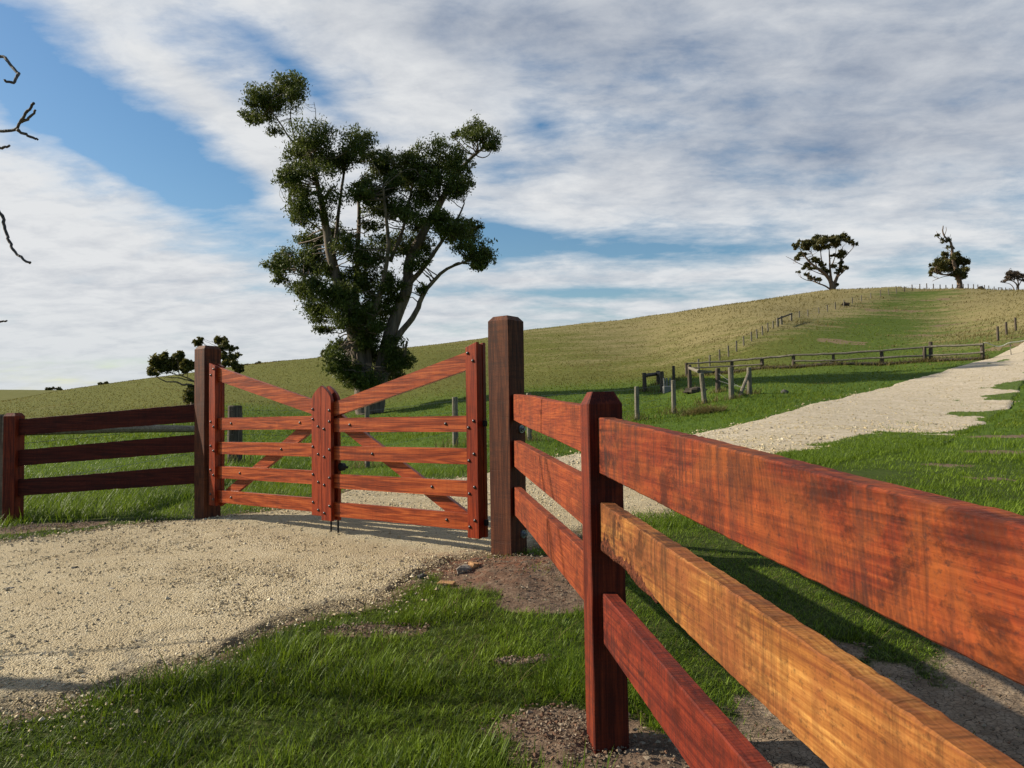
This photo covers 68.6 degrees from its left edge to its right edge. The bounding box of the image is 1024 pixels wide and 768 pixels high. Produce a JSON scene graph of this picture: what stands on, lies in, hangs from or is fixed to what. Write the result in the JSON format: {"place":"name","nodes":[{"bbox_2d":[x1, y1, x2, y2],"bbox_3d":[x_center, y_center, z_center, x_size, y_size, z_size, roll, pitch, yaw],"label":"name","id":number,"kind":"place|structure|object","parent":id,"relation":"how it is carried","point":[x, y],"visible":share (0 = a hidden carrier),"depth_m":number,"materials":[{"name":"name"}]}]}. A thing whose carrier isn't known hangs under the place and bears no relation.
{"place":"outdoors","nodes":[
{"label":"outdoors","id":0,"kind":"place"},
{"bbox_2d":[0,287,1023,767],"bbox_3d":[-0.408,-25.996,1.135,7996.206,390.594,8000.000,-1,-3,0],"label":"ground","id":1,"kind":"structure","parent":0,"point":[796,751],"depth_m":8.33,"materials":[{"name":"green plant"}]},
{"bbox_2d":[0,55,38,322],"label":"bare tree","id":2,"kind":"object","parent":1,"relation":"on","point":[22,118],"visible":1,"depth_m":4.76,"materials":[{"name":"brown plant"}]},
{"bbox_2d":[2,404,194,523],"bbox_3d":[-4.308,0.988,7.923,2.193,1.530,0.142,-1,-3,5],"label":"post and rail fence","id":3,"kind":"object","parent":1,"relation":"on","point":[17,487],"visible":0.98,"depth_m":7.92,"materials":[{"name":"red wood"}]},
{"bbox_2d":[146,335,244,404],"bbox_3d":[-12.843,-0.229,30.079,4.421,3.554,1.927,-1,-3,0],"label":"tree","id":4,"kind":"object","parent":1,"relation":"on","point":[162,362],"visible":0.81,"depth_m":29.97,"materials":[{"name":"green plant"}]},
{"bbox_2d":[194,345,220,518],"bbox_3d":[-3.178,0.705,7.829,0.192,2.205,0.192,-3,-3,37],"label":"gate post","id":5,"kind":"object","parent":1,"relation":"on","point":[205,355],"visible":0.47,"depth_m":7.75,"materials":[{"name":"brown wood"}]},
{"bbox_2d":[209,363,331,531],"bbox_3d":[-2.366,0.558,7.196,1.802,1.613,0.142,-3,-3,37],"label":"gate leaf","id":6,"kind":"object","parent":5,"relation":"attached to","point":[303,427],"visible":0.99,"depth_m":7.19,"materials":[{"name":"red wood"}]},
{"bbox_2d":[0,380,675,519],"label":"wire fence","id":7,"kind":"object","parent":1,"relation":"on","point":[234,435],"visible":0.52,"depth_m":16.41,"materials":[{"name":"grey"}]},
{"bbox_2d":[237,69,502,414],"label":"eucalyptus tree","id":8,"kind":"object","parent":1,"relation":"on","point":[358,322],"visible":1,"depth_m":44.39,"materials":[{"name":"green plant"}]},
{"bbox_2d":[417,573,426,578],"bbox_3d":[-0.585,1.260,4.902,0.057,0.046,0.054,-3,-3,40],"label":"stone","id":9,"kind":"object","parent":1,"relation":"on","point":[421,576],"visible":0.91,"depth_m":4.89,"materials":[{"name":"grey stone"}]},
{"bbox_2d":[437,580,455,585],"bbox_3d":[-0.415,1.261,4.750,0.110,0.021,0.051,-2,-3,17],"label":"timber offcut","id":10,"kind":"object","parent":1,"relation":"on","point":[448,582],"visible":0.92,"depth_m":4.74,"materials":[{"name":"brown wood"}]},
{"bbox_2d":[456,564,471,574],"bbox_3d":[-0.321,1.236,4.997,0.120,0.062,0.074,0,-3,-25],"label":"stone","id":11,"kind":"object","parent":1,"relation":"on","point":[464,567],"visible":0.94,"depth_m":4.97,"materials":[{"name":"grey stone"}]},
{"bbox_2d":[468,561,478,567],"bbox_3d":[-0.262,1.220,5.054,0.096,0.048,0.056,-3,-3,43],"label":"stone","id":12,"kind":"object","parent":1,"relation":"on","point":[472,564],"visible":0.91,"depth_m":5.03,"materials":[{"name":"stone"}]},
{"bbox_2d":[0,304,987,418],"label":"hill grass","id":13,"kind":"structure","parent":1,"relation":"on","point":[182,392],"depth_m":66.48,"materials":[{"name":"green plant"}]},
{"bbox_2d":[488,315,527,556],"bbox_3d":[-0.016,0.573,5.469,0.230,2.136,0.192,-3,-3,37],"label":"gate post","id":14,"kind":"object","parent":1,"relation":"on","point":[509,534],"visible":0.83,"depth_m":5.41,"materials":[{"name":"brown wood"}]},
{"bbox_2d":[321,342,488,538],"bbox_3d":[-0.919,0.508,6.109,1.812,1.573,0.147,-3,-3,37],"label":"gate leaf","id":15,"kind":"object","parent":14,"relation":"attached to","point":[472,519],"visible":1,"depth_m":5.98,"materials":[{"name":"red wood"}]},
{"bbox_2d":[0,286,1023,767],"bbox_3d":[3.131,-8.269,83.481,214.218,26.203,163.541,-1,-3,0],"label":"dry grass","id":16,"kind":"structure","parent":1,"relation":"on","point":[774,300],"depth_m":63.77,"materials":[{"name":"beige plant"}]},
{"bbox_2d":[1,519,1023,767],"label":"soil clods","id":17,"kind":"object","parent":1,"relation":"on","point":[549,725],"visible":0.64,"depth_m":2.84,"materials":[{"name":"soil"}]},
{"bbox_2d":[642,371,663,392],"bbox_3d":[7.668,-0.055,41.096,1.101,1.559,4.266,-1,-3,8],"label":"strainer frame","id":18,"kind":"object","parent":1,"relation":"on","point":[659,375],"visible":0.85,"depth_m":39.96,"materials":[{"name":"grey wood"}]},
{"bbox_2d":[662,378,670,392],"bbox_3d":[8.007,0.093,38.527,0.500,0.822,0.400,-1,-3,0],"label":"water pipe box","id":19,"kind":"object","parent":1,"relation":"on","point":[667,388],"visible":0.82,"depth_m":38.45,"materials":[{"name":"grey metal"}]},
{"bbox_2d":[683,387,706,393],"bbox_3d":[8.810,0.336,36.029,1.223,0.405,0.654,-1,-3,-2],"label":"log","id":20,"kind":"object","parent":1,"relation":"on","point":[692,390],"visible":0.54,"depth_m":35.77,"materials":[{"name":"grey wood"}]},
{"bbox_2d":[670,402,737,417],"bbox_3d":[6.739,0.859,25.363,3.029,0.538,1.680,-2,-3,21],"label":"cut grass heap","id":21,"kind":"object","parent":1,"relation":"on","point":[702,409],"visible":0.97,"depth_m":25.33,"materials":[{"name":"plant"}]},
{"bbox_2d":[672,365,751,403],"bbox_3d":[8.668,-0.019,35.263,2.500,2.454,11.695,-1,-3,0],"label":"yard fence","id":22,"kind":"object","parent":1,"relation":"on","point":[748,379],"visible":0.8,"depth_m":30.86,"materials":[{"name":"grey wood"}]},
{"bbox_2d":[513,391,1023,767],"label":"post and rail fence","id":23,"kind":"object","parent":1,"relation":"on","point":[946,572],"visible":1,"depth_m":1.40,"materials":[{"name":"red wood"}]},
{"bbox_2d":[788,231,858,289],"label":"eucalyptus tree","id":24,"kind":"object","parent":1,"relation":"on","point":[816,240],"visible":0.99,"depth_m":150.74,"materials":[{"name":"green plant"}]},
{"bbox_2d":[685,342,984,375],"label":"rail fence","id":25,"kind":"object","parent":1,"relation":"on","point":[931,346],"visible":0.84,"depth_m":47.70,"materials":[{"name":"grey wood"}]},
{"bbox_2d":[984,340,1023,354],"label":"rope gate","id":26,"kind":"structure","parent":25,"relation":"attached to","point":[1005,344],"depth_m":45.14,"materials":[{"name":"beige"}]},
{"bbox_2d":[697,283,1009,369],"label":"wire fence","id":27,"kind":"object","parent":1,"relation":"on","point":[777,324],"visible":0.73,"depth_m":82.13,"materials":[{"name":"grey"}]},
{"bbox_2d":[928,226,970,288],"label":"wind bent tree","id":28,"kind":"object","parent":1,"relation":"on","point":[950,266],"visible":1,"depth_m":136.59,"materials":[{"name":"green plant"}]},
{"bbox_2d":[996,317,1016,340],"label":"wire fence","id":29,"kind":"object","parent":1,"relation":"on","point":[1006,328],"visible":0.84,"depth_m":59.15,"materials":[{"name":"grey wood"}]},
{"bbox_2d":[1000,268,1023,289],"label":"wind bent tree","id":30,"kind":"object","parent":1,"relation":"on","point":[1010,275],"visible":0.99,"depth_m":140.79,"materials":[{"name":"green plant"}]},
{"bbox_2d":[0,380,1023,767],"bbox_3d":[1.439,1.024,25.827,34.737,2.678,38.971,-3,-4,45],"label":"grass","id":31,"kind":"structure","parent":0,"point":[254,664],"depth_m":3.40,"materials":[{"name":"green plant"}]},
{"bbox_2d":[0,342,1023,762],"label":"driveway","id":32,"kind":"structure","parent":0,"point":[934,404],"depth_m":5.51,"materials":[{"name":"beige gravel"}]},
{"bbox_2d":[0,0,1023,389],"label":"sky","id":33,"kind":"structure","parent":0,"point":[653,157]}
]}

